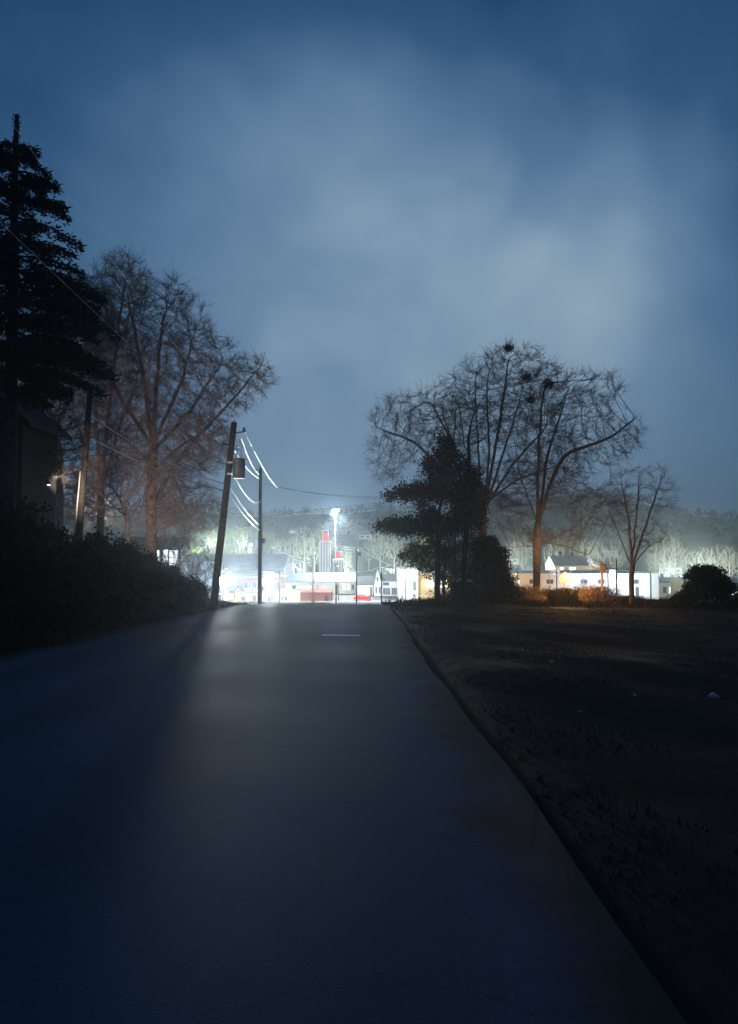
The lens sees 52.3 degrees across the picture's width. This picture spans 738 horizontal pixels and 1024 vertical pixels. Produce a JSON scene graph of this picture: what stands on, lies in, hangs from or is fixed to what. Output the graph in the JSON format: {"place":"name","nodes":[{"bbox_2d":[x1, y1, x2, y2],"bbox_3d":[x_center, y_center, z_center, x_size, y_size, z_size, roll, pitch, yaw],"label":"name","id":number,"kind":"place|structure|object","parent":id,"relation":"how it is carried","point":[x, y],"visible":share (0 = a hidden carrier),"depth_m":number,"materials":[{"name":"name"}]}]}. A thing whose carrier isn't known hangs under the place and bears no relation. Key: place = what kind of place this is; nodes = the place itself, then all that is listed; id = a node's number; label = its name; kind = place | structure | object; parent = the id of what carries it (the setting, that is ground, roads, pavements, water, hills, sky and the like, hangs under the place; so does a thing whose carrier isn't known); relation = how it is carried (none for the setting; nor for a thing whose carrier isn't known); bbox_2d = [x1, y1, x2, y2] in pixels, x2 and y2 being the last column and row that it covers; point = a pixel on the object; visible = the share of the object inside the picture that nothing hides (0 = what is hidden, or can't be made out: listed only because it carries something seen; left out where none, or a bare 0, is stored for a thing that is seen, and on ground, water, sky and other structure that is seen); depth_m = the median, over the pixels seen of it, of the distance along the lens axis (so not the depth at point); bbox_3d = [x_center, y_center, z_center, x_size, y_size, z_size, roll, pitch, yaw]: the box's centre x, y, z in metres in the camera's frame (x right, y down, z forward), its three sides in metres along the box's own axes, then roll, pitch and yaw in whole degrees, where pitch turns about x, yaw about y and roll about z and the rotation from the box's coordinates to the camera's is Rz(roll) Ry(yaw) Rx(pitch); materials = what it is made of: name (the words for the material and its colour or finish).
{"place":"outdoors","nodes":[
{"label":"outdoors","id":0,"kind":"place"},
{"bbox_2d":[234,602,380,603],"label":"cross street","id":1,"kind":"structure","parent":0,"point":[315,602],"depth_m":181.24,"materials":[{"name":"grey asphalt"}]},
{"bbox_2d":[229,601,392,601],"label":"pavement","id":2,"kind":"structure","parent":0,"point":[308,601],"depth_m":182.75,"materials":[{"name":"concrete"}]},
{"bbox_2d":[0,604,687,1023],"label":"road","id":3,"kind":"structure","parent":0,"point":[286,814],"depth_m":4.37,"materials":[{"name":"grey asphalt"}]},
{"bbox_2d":[0,525,737,1023],"bbox_3d":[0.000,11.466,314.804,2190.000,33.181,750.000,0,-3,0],"label":"ground","id":4,"kind":"structure","parent":0,"point":[698,979],"depth_m":7.92,"materials":[{"name":"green plant"}]},
{"bbox_2d":[0,496,67,598],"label":"shrub","id":5,"kind":"object","parent":4,"relation":"on","point":[13,524],"visible":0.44,"depth_m":21.95,"materials":[{"name":"green plant"}]},
{"bbox_2d":[0,379,71,550],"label":"house","id":6,"kind":"structure","parent":4,"relation":"on","point":[36,481],"depth_m":28.12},
{"bbox_2d":[0,530,102,648],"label":"shrub","id":7,"kind":"object","parent":4,"relation":"on","point":[23,572],"visible":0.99,"depth_m":17.63,"materials":[{"name":"green plant"}]},
{"bbox_2d":[20,377,98,486],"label":"bare tree","id":8,"kind":"object","parent":4,"relation":"on","point":[62,448],"visible":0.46,"depth_m":30.06,"materials":[{"name":"brown plant"}]},
{"bbox_2d":[0,113,124,549],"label":"conifer","id":9,"kind":"object","parent":4,"relation":"on","point":[37,354],"visible":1,"depth_m":24.03,"materials":[{"name":"green plant"}]},
{"bbox_2d":[28,523,100,593],"bbox_3d":[-10.233,1.651,24.236,3.051,2.799,2.958,-2,-3,33],"label":"shrub","id":10,"kind":"object","parent":4,"relation":"on","point":[64,543],"visible":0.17,"depth_m":23.95,"materials":[{"name":"green plant"}]},
{"bbox_2d":[0,270,139,541],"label":"bare tree","id":11,"kind":"object","parent":4,"relation":"on","point":[60,502],"visible":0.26,"depth_m":38.10,"materials":[{"name":"brown plant"}]},
{"bbox_2d":[15,556,147,627],"bbox_3d":[-8.912,2.448,22.803,4.457,2.220,3.084,0,-3,0],"label":"shrub","id":12,"kind":"object","parent":4,"relation":"on","point":[98,606],"visible":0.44,"depth_m":22.63,"materials":[{"name":"green plant"}]},
{"bbox_2d":[74,390,92,540],"bbox_3d":[-12.641,-1.226,33.090,0.824,8.540,0.320,0,-3,0],"label":"utility pole","id":13,"kind":"object","parent":4,"relation":"on","point":[80,509],"visible":0.55,"depth_m":33.00,"materials":[{"name":"brown wood"}]},
{"bbox_2d":[90,438,222,490],"bbox_3d":[-10.095,-2.241,36.635,0.058,1.956,8.478,-2,-3,34],"label":"overhead wire","id":14,"kind":"object","parent":13,"relation":"attached to","point":[154,467],"visible":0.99,"depth_m":36.17,"materials":[{"name":"black metal"}]},
{"bbox_2d":[61,526,128,602],"bbox_3d":[-9.886,1.917,27.000,2.876,2.851,2.935,0,-3,0],"label":"shrub","id":15,"kind":"object","parent":4,"relation":"on","point":[99,545],"visible":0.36,"depth_m":26.54,"materials":[{"name":"green plant"}]},
{"bbox_2d":[45,242,167,537],"bbox_3d":[-16.604,-5.946,45.299,8.692,21.455,9.151,0,-3,0],"label":"bare tree","id":16,"kind":"object","parent":4,"relation":"on","point":[100,522],"visible":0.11,"depth_m":44.94,"materials":[{"name":"brown plant"}]},
{"bbox_2d":[0,580,248,654],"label":"bank grass","id":17,"kind":"structure","parent":4,"relation":"on","point":[174,614],"depth_m":29.80,"materials":[{"name":"green plant"}]},
{"bbox_2d":[95,539,158,600],"bbox_3d":[-10.111,2.324,29.893,3.354,2.583,2.746,0,-3,0],"label":"shrub","id":18,"kind":"object","parent":4,"relation":"on","point":[132,561],"visible":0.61,"depth_m":29.83,"materials":[{"name":"green plant"}]},
{"bbox_2d":[61,440,209,552],"bbox_3d":[-12.910,-0.098,39.914,9.453,7.902,6.561,0,-3,0],"label":"bare tree","id":19,"kind":"object","parent":4,"relation":"on","point":[144,498],"visible":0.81,"depth_m":39.77,"materials":[{"name":"brown plant"}]},
{"bbox_2d":[128,550,171,598],"bbox_3d":[-10.098,2.854,33.965,2.311,2.267,3.092,1,-3,-28],"label":"shrub","id":20,"kind":"object","parent":4,"relation":"on","point":[153,564],"visible":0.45,"depth_m":33.46,"materials":[{"name":"green plant"}]},
{"bbox_2d":[53,243,253,569],"bbox_3d":[-12.632,-5.445,42.307,12.184,19.702,10.258,0,-3,0],"label":"bare tree","id":21,"kind":"object","parent":4,"relation":"on","point":[154,431],"visible":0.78,"depth_m":41.70,"materials":[{"name":"brown plant"}]},
{"bbox_2d":[130,537,190,584],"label":"bright windowed house","id":22,"kind":"structure","parent":4,"relation":"on","point":[163,543],"depth_m":81.97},
{"bbox_2d":[153,563,203,602],"bbox_3d":[-9.840,3.517,36.879,2.869,1.974,2.597,3,-4,-44],"label":"shrub","id":23,"kind":"object","parent":4,"relation":"on","point":[180,589],"visible":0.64,"depth_m":36.67,"materials":[{"name":"green plant"}]},
{"bbox_2d":[158,529,201,579],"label":"thicket","id":24,"kind":"object","parent":4,"relation":"on","point":[165,560],"visible":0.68,"depth_m":65.59,"materials":[{"name":"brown plant"}]},
{"bbox_2d":[173,537,213,586],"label":"thicket","id":25,"kind":"object","parent":4,"relation":"on","point":[198,561],"visible":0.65,"depth_m":69.83,"materials":[{"name":"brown plant"}]},
{"bbox_2d":[184,580,210,601],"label":"shrub","id":26,"kind":"object","parent":4,"relation":"on","point":[200,592],"visible":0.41,"depth_m":40.57,"materials":[{"name":"green plant"}]},
{"bbox_2d":[190,529,216,553],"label":"leafy tree","id":27,"kind":"object","parent":4,"relation":"on","point":[209,541],"visible":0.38,"depth_m":349.41,"materials":[{"name":"green plant"}]},
{"bbox_2d":[183,544,223,598],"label":"thicket","id":28,"kind":"object","parent":4,"relation":"on","point":[211,564],"visible":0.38,"depth_m":73.61,"materials":[{"name":"brown plant"}]},
{"bbox_2d":[143,347,280,553],"bbox_3d":[-9.676,-2.773,46.338,8.755,15.573,6.796,0,-3,0],"label":"bare tree","id":29,"kind":"object","parent":4,"relation":"on","point":[251,383],"visible":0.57,"depth_m":45.96,"materials":[{"name":"brown plant"}]},
{"bbox_2d":[220,575,230,599],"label":"floodlight","id":30,"kind":"object","parent":4,"relation":"on","point":[225,581],"visible":0.93,"depth_m":103.46,"materials":[{"name":"metal"}]},
{"bbox_2d":[210,419,245,606],"bbox_3d":[-7.514,0.173,39.853,1.922,10.340,0.780,0,-3,0],"label":"utility pole","id":31,"kind":"object","parent":4,"relation":"on","point":[236,464],"visible":0.98,"depth_m":39.85,"materials":[{"name":"brown wood"}]},
{"bbox_2d":[0,107,229,414],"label":"overhead wire","id":32,"kind":"object","parent":31,"relation":"attached to","point":[92,233],"visible":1,"depth_m":15.25,"materials":[{"name":"black metal"}]},
{"bbox_2d":[91,416,223,483],"bbox_3d":[-10.072,-2.916,36.667,0.039,2.560,8.438,-2,-3,34],"label":"overhead wire","id":33,"kind":"object","parent":31,"relation":"attached to","point":[151,453],"visible":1,"depth_m":36.07,"materials":[{"name":"black metal"}]},
{"bbox_2d":[218,586,240,600],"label":"shed","id":34,"kind":"structure","parent":4,"relation":"on","point":[230,593],"depth_m":187.27,"materials":[{"name":"white paint"}]},
{"bbox_2d":[214,525,249,553],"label":"leafy tree","id":35,"kind":"object","parent":4,"relation":"on","point":[237,533],"visible":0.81,"depth_m":368.59,"materials":[{"name":"green plant"}]},
{"bbox_2d":[187,554,291,588],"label":"warehouse","id":36,"kind":"structure","parent":4,"relation":"on","point":[244,563],"depth_m":242.23,"materials":[{"name":"white glass"}]},
{"bbox_2d":[233,538,257,553],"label":"square windowed house","id":37,"kind":"structure","parent":4,"relation":"on","point":[252,547],"depth_m":429.57,"materials":[{"name":"white paint"}]},
{"bbox_2d":[243,521,257,537],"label":"leafy tree","id":38,"kind":"object","parent":4,"relation":"on","point":[251,531],"visible":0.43,"depth_m":436.93,"materials":[{"name":"green plant"}]},
{"bbox_2d":[220,572,286,588],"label":"building","id":39,"kind":"structure","parent":4,"relation":"on","point":[242,581],"depth_m":211.33,"materials":[{"name":"paint"}]},
{"bbox_2d":[256,466,265,603],"bbox_3d":[-8.617,2.094,59.874,0.855,11.628,0.364,-2,-3,30],"label":"utility pole","id":40,"kind":"object","parent":4,"relation":"on","point":[261,539],"visible":0.9,"depth_m":59.84,"materials":[{"name":"brown wood"}]},
{"bbox_2d":[254,530,278,553],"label":"leafy tree","id":41,"kind":"object","parent":4,"relation":"on","point":[271,541],"visible":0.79,"depth_m":397.24,"materials":[{"name":"green plant"}]},
{"bbox_2d":[263,577,273,603],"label":"floodlight","id":42,"kind":"object","parent":4,"relation":"on","point":[268,582],"visible":0.96,"depth_m":107.44,"materials":[{"name":"metal"}]},
{"bbox_2d":[235,588,302,600],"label":"building","id":43,"kind":"structure","parent":4,"relation":"on","point":[251,594],"depth_m":185.26,"materials":[{"name":"paint"}]},
{"bbox_2d":[285,562,293,572],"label":"vent tower","id":44,"kind":"structure","parent":4,"relation":"on","point":[289,567],"depth_m":237.45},
{"bbox_2d":[283,537,302,564],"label":"pale bare tree","id":45,"kind":"object","parent":4,"relation":"on","point":[293,542],"visible":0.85,"depth_m":319.27,"materials":[{"name":"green plant"}]},
{"bbox_2d":[292,525,317,572],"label":"pale bare tree","id":46,"kind":"object","parent":4,"relation":"on","point":[303,539],"visible":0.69,"depth_m":329.38,"materials":[{"name":"grey plant"}]},
{"bbox_2d":[303,535,320,572],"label":"pale bare tree","id":47,"kind":"object","parent":4,"relation":"on","point":[310,548],"visible":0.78,"depth_m":309.12,"materials":[{"name":"grey plant"}]},
{"bbox_2d":[312,550,314,603],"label":"street lamp","id":48,"kind":"object","parent":4,"relation":"on","point":[313,579],"visible":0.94,"depth_m":178.38,"materials":[{"name":"metal"}]},
{"bbox_2d":[300,589,332,600],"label":"brick block","id":49,"kind":"structure","parent":4,"relation":"on","point":[321,594],"depth_m":183.85,"materials":[{"name":"red brick"}]},
{"bbox_2d":[285,573,357,593],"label":"white store","id":50,"kind":"structure","parent":4,"relation":"on","point":[347,585],"depth_m":213.31,"materials":[{"name":"white paint"}]},
{"bbox_2d":[310,525,336,556],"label":"pale bare tree","id":51,"kind":"object","parent":4,"relation":"on","point":[317,535],"visible":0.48,"depth_m":328.61,"materials":[{"name":"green plant"}]},
{"bbox_2d":[319,530,330,572],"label":"sign tower","id":52,"kind":"structure","parent":4,"relation":"on","point":[324,555],"depth_m":239.68,"materials":[{"name":"white metal"}]},
{"bbox_2d":[332,550,343,572],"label":"sign tower","id":53,"kind":"structure","parent":4,"relation":"on","point":[338,561],"depth_m":231.54,"materials":[{"name":"white metal"}]},
{"bbox_2d":[352,547,361,603],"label":"utility pole","id":54,"kind":"object","parent":4,"relation":"on","point":[356,548],"visible":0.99,"depth_m":177.91,"materials":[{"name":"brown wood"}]},
{"bbox_2d":[355,576,373,595],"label":"white shop","id":55,"kind":"structure","parent":4,"relation":"on","point":[365,584],"depth_m":205.29,"materials":[{"name":"white paint"}]},
{"bbox_2d":[358,531,371,539],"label":"hillside house","id":56,"kind":"structure","parent":4,"relation":"on","point":[365,535],"depth_m":469.79,"materials":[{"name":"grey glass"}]},
{"bbox_2d":[360,538,376,569],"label":"pale bare tree","id":57,"kind":"object","parent":4,"relation":"on","point":[368,559],"visible":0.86,"depth_m":349.23,"materials":[{"name":"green plant"}]},
{"bbox_2d":[373,568,382,595],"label":"gabled house","id":58,"kind":"structure","parent":4,"relation":"on","point":[377,585],"depth_m":203.29,"materials":[{"name":"white paint"}]},
{"bbox_2d":[368,532,389,572],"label":"pale bare tree","id":59,"kind":"object","parent":4,"relation":"on","point":[380,553],"visible":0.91,"depth_m":339.26,"materials":[{"name":"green plant"}]},
{"bbox_2d":[380,574,396,595],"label":"shop row","id":60,"kind":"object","parent":4,"relation":"on","point":[389,584],"visible":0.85,"depth_m":204.29,"materials":[{"name":"white paint"}]},
{"bbox_2d":[384,536,403,573],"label":"pale bare tree","id":61,"kind":"object","parent":4,"relation":"on","point":[394,547],"visible":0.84,"depth_m":329.14,"materials":[{"name":"grey plant"}]},
{"bbox_2d":[396,567,417,599],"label":"tall white building","id":62,"kind":"structure","parent":4,"relation":"on","point":[411,584],"depth_m":189.40,"materials":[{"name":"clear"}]},
{"bbox_2d":[369,429,493,603],"bbox_3d":[3.661,0.261,45.055,7.439,10.988,5.596,0,-3,0],"label":"conifer","id":63,"kind":"object","parent":4,"relation":"on","point":[423,522],"visible":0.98,"depth_m":44.32,"materials":[{"name":"green plant"}]},
{"bbox_2d":[392,525,485,601],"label":"bare tree","id":64,"kind":"object","parent":4,"relation":"on","point":[425,554],"visible":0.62,"depth_m":46.32,"materials":[{"name":"brown plant"}]},
{"bbox_2d":[418,570,468,598],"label":"tan building","id":65,"kind":"structure","parent":4,"relation":"on","point":[423,587],"depth_m":191.31,"materials":[{"name":"paint"}]},
{"bbox_2d":[425,588,504,602],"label":"shrub","id":66,"kind":"object","parent":4,"relation":"on","point":[447,598],"visible":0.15,"depth_m":46.32,"materials":[{"name":"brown plant"}]},
{"bbox_2d":[428,386,506,603],"bbox_3d":[5.725,-0.978,43.981,4.884,13.148,4.267,0,-3,0],"label":"bare tree","id":67,"kind":"object","parent":4,"relation":"on","point":[465,539],"visible":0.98,"depth_m":43.96,"materials":[{"name":"brown plant"}]},
{"bbox_2d":[362,333,595,590],"bbox_3d":[7.229,-2.796,50.110,16.311,18.361,10.115,0,-3,0],"label":"bare tree","id":68,"kind":"object","parent":4,"relation":"on","point":[489,478],"visible":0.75,"depth_m":49.52,"materials":[{"name":"brown plant"}]},
{"bbox_2d":[448,534,525,604],"bbox_3d":[7.033,3.471,44.440,4.838,4.298,4.754,0,-3,0],"label":"evergreen bush","id":69,"kind":"object","parent":4,"relation":"on","point":[493,580],"visible":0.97,"depth_m":43.76,"materials":[{"name":"green plant"}]},
{"bbox_2d":[503,539,519,569],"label":"pale bare tree","id":70,"kind":"object","parent":4,"relation":"on","point":[512,554],"visible":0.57,"depth_m":289.29,"materials":[{"name":"grey plant"}]},
{"bbox_2d":[480,583,559,602],"bbox_3d":[9.303,5.244,47.323,7.428,1.763,2.734,0,-3,0],"label":"shrub","id":71,"kind":"object","parent":4,"relation":"on","point":[533,594],"visible":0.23,"depth_m":47.13,"materials":[{"name":"brown plant"}]},
{"bbox_2d":[511,535,532,569],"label":"pale bare tree","id":72,"kind":"object","parent":4,"relation":"on","point":[525,559],"visible":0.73,"depth_m":309.14,"materials":[{"name":"grey plant"}]},
{"bbox_2d":[380,596,736,609],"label":"tall verge grass","id":73,"kind":"structure","parent":4,"relation":"on","point":[592,603],"depth_m":42.60,"materials":[{"name":"plant"}]},
{"bbox_2d":[552,536,572,555],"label":"pale bare tree","id":74,"kind":"object","parent":4,"relation":"on","point":[563,550],"visible":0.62,"depth_m":319.37,"materials":[{"name":"grey plant"}]},
{"bbox_2d":[544,587,583,604],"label":"shrub","id":75,"kind":"object","parent":4,"relation":"on","point":[564,595],"visible":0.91,"depth_m":44.46,"materials":[{"name":"brown plant"}]},
{"bbox_2d":[560,572,569,587],"bbox_3d":[12.013,4.796,46.030,0.640,2.221,0.640,0,-3,0],"label":"lamp post","id":76,"kind":"object","parent":4,"relation":"on","point":[564,578],"visible":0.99,"depth_m":45.86,"materials":[{"name":"yellow glass"}]},
{"bbox_2d":[544,556,589,569],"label":"house","id":77,"kind":"structure","parent":4,"relation":"on","point":[568,562],"depth_m":264.15,"materials":[{"name":"white"}]},
{"bbox_2d":[487,356,651,590],"bbox_3d":[13.606,-2.172,51.122,11.557,17.159,9.055,0,-3,0],"label":"bare tree","id":78,"kind":"object","parent":4,"relation":"on","point":[540,504],"visible":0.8,"depth_m":50.73,"materials":[{"name":"brown plant"}]},
{"bbox_2d":[509,569,658,598],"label":"long white hall","id":79,"kind":"structure","parent":4,"relation":"on","point":[593,577],"depth_m":179.41,"materials":[{"name":"paint"}]},
{"bbox_2d":[573,538,594,564],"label":"pale bare tree","id":80,"kind":"object","parent":4,"relation":"on","point":[587,548],"visible":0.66,"depth_m":298.96,"materials":[{"name":"grey plant"}]},
{"bbox_2d":[588,541,607,567],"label":"pale bare tree","id":81,"kind":"object","parent":4,"relation":"on","point":[598,556],"visible":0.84,"depth_m":299.35,"materials":[{"name":"grey plant"}]},
{"bbox_2d":[571,584,625,601],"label":"shrub","id":82,"kind":"object","parent":4,"relation":"on","point":[591,591],"visible":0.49,"depth_m":47.25,"materials":[{"name":"brown plant"}]},
{"bbox_2d":[590,561,607,598],"bbox_3d":[14.494,4.694,47.281,1.100,3.146,0.290,0,-3,0],"label":"cross post","id":83,"kind":"object","parent":4,"relation":"on","point":[602,568],"visible":0.78,"depth_m":47.24,"materials":[{"name":"brown wood"}]},
{"bbox_2d":[598,546,617,556],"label":"hillside house","id":84,"kind":"structure","parent":4,"relation":"on","point":[606,550],"depth_m":419.43,"materials":[{"name":"white"}]},
{"bbox_2d":[606,537,625,569],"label":"pale bare tree","id":85,"kind":"object","parent":4,"relation":"on","point":[612,549],"visible":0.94,"depth_m":299.30,"materials":[{"name":"grey plant"}]},
{"bbox_2d":[584,595,658,604],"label":"shrub","id":86,"kind":"object","parent":4,"relation":"on","point":[621,599],"visible":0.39,"depth_m":46.49,"materials":[{"name":"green plant"}]},
{"bbox_2d":[598,462,685,604],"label":"bare tree","id":87,"kind":"object","parent":4,"relation":"on","point":[632,561],"visible":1,"depth_m":45.81,"materials":[{"name":"brown plant"}]},
{"bbox_2d":[621,599,672,606],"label":"shrub","id":88,"kind":"object","parent":4,"relation":"on","point":[664,602],"visible":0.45,"depth_m":45.50,"materials":[{"name":"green plant"}]},
{"bbox_2d":[645,547,665,572],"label":"pale bare tree","id":89,"kind":"object","parent":4,"relation":"on","point":[655,566],"visible":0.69,"depth_m":259.22,"materials":[{"name":"grey plant"}]},
{"bbox_2d":[650,531,680,576],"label":"pale bare tree","id":90,"kind":"object","parent":4,"relation":"on","point":[664,561],"visible":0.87,"depth_m":249.26,"materials":[{"name":"grey plant"}]},
{"bbox_2d":[658,577,673,596],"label":"white office","id":91,"kind":"structure","parent":4,"relation":"on","point":[664,587],"depth_m":199.27,"materials":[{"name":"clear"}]},
{"bbox_2d":[659,562,682,574],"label":"hillside house","id":92,"kind":"structure","parent":4,"relation":"on","point":[670,572],"depth_m":329.21,"materials":[{"name":"white paint"}]},
{"bbox_2d":[659,537,689,576],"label":"pale bare tree","id":93,"kind":"object","parent":4,"relation":"on","point":[680,557],"visible":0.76,"depth_m":249.39,"materials":[{"name":"grey plant"}]},
{"bbox_2d":[683,550,701,571],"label":"pale bare tree","id":94,"kind":"object","parent":4,"relation":"on","point":[693,559],"visible":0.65,"depth_m":239.86,"materials":[{"name":"grey plant"}]},
{"bbox_2d":[665,563,737,609],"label":"round bush","id":95,"kind":"object","parent":4,"relation":"on","point":[706,584],"visible":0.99,"depth_m":42.10,"materials":[{"name":"green plant"}]},
{"bbox_2d":[692,547,716,565],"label":"pale bare tree","id":96,"kind":"object","parent":4,"relation":"on","point":[700,554],"visible":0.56,"depth_m":235.59,"materials":[{"name":"grey plant"}]},
{"bbox_2d":[705,542,732,573],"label":"pale bare tree","id":97,"kind":"object","parent":4,"relation":"on","point":[720,563],"visible":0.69,"depth_m":237.03,"materials":[{"name":"grey plant"}]},
{"bbox_2d":[718,545,737,576],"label":"pale bare tree","id":98,"kind":"object","parent":4,"relation":"on","point":[729,568],"visible":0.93,"depth_m":231.27,"materials":[{"name":"grey plant"}]},
{"bbox_2d":[0,0,737,518],"label":"sky","id":99,"kind":"structure","parent":0,"point":[362,194],"materials":[{"name":"blue"}]},
{"bbox_2d":[64,492,737,532],"bbox_3d":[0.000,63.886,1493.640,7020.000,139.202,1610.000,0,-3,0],"label":"hills","id":100,"kind":"structure","parent":0,"point":[663,516],"depth_m":811.69,"materials":[{"name":"green plant"}]},
{"bbox_2d":[64,483,737,543],"bbox_3d":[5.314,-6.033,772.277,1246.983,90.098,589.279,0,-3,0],"label":"distant wood","id":101,"kind":"object","parent":100,"relation":"on","point":[594,532],"visible":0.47,"depth_m":710.48,"materials":[{"name":"plant"}]},
{"bbox_2d":[202,586,669,600],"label":"car park","id":102,"kind":"structure","parent":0,"point":[345,597],"depth_m":198.29,"materials":[{"name":"grey asphalt"}]},
{"bbox_2d":[666,577,737,598],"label":"cream store","id":103,"kind":"structure","parent":102,"relation":"on","point":[676,583],"depth_m":194.55,"materials":[{"name":"white paint"}]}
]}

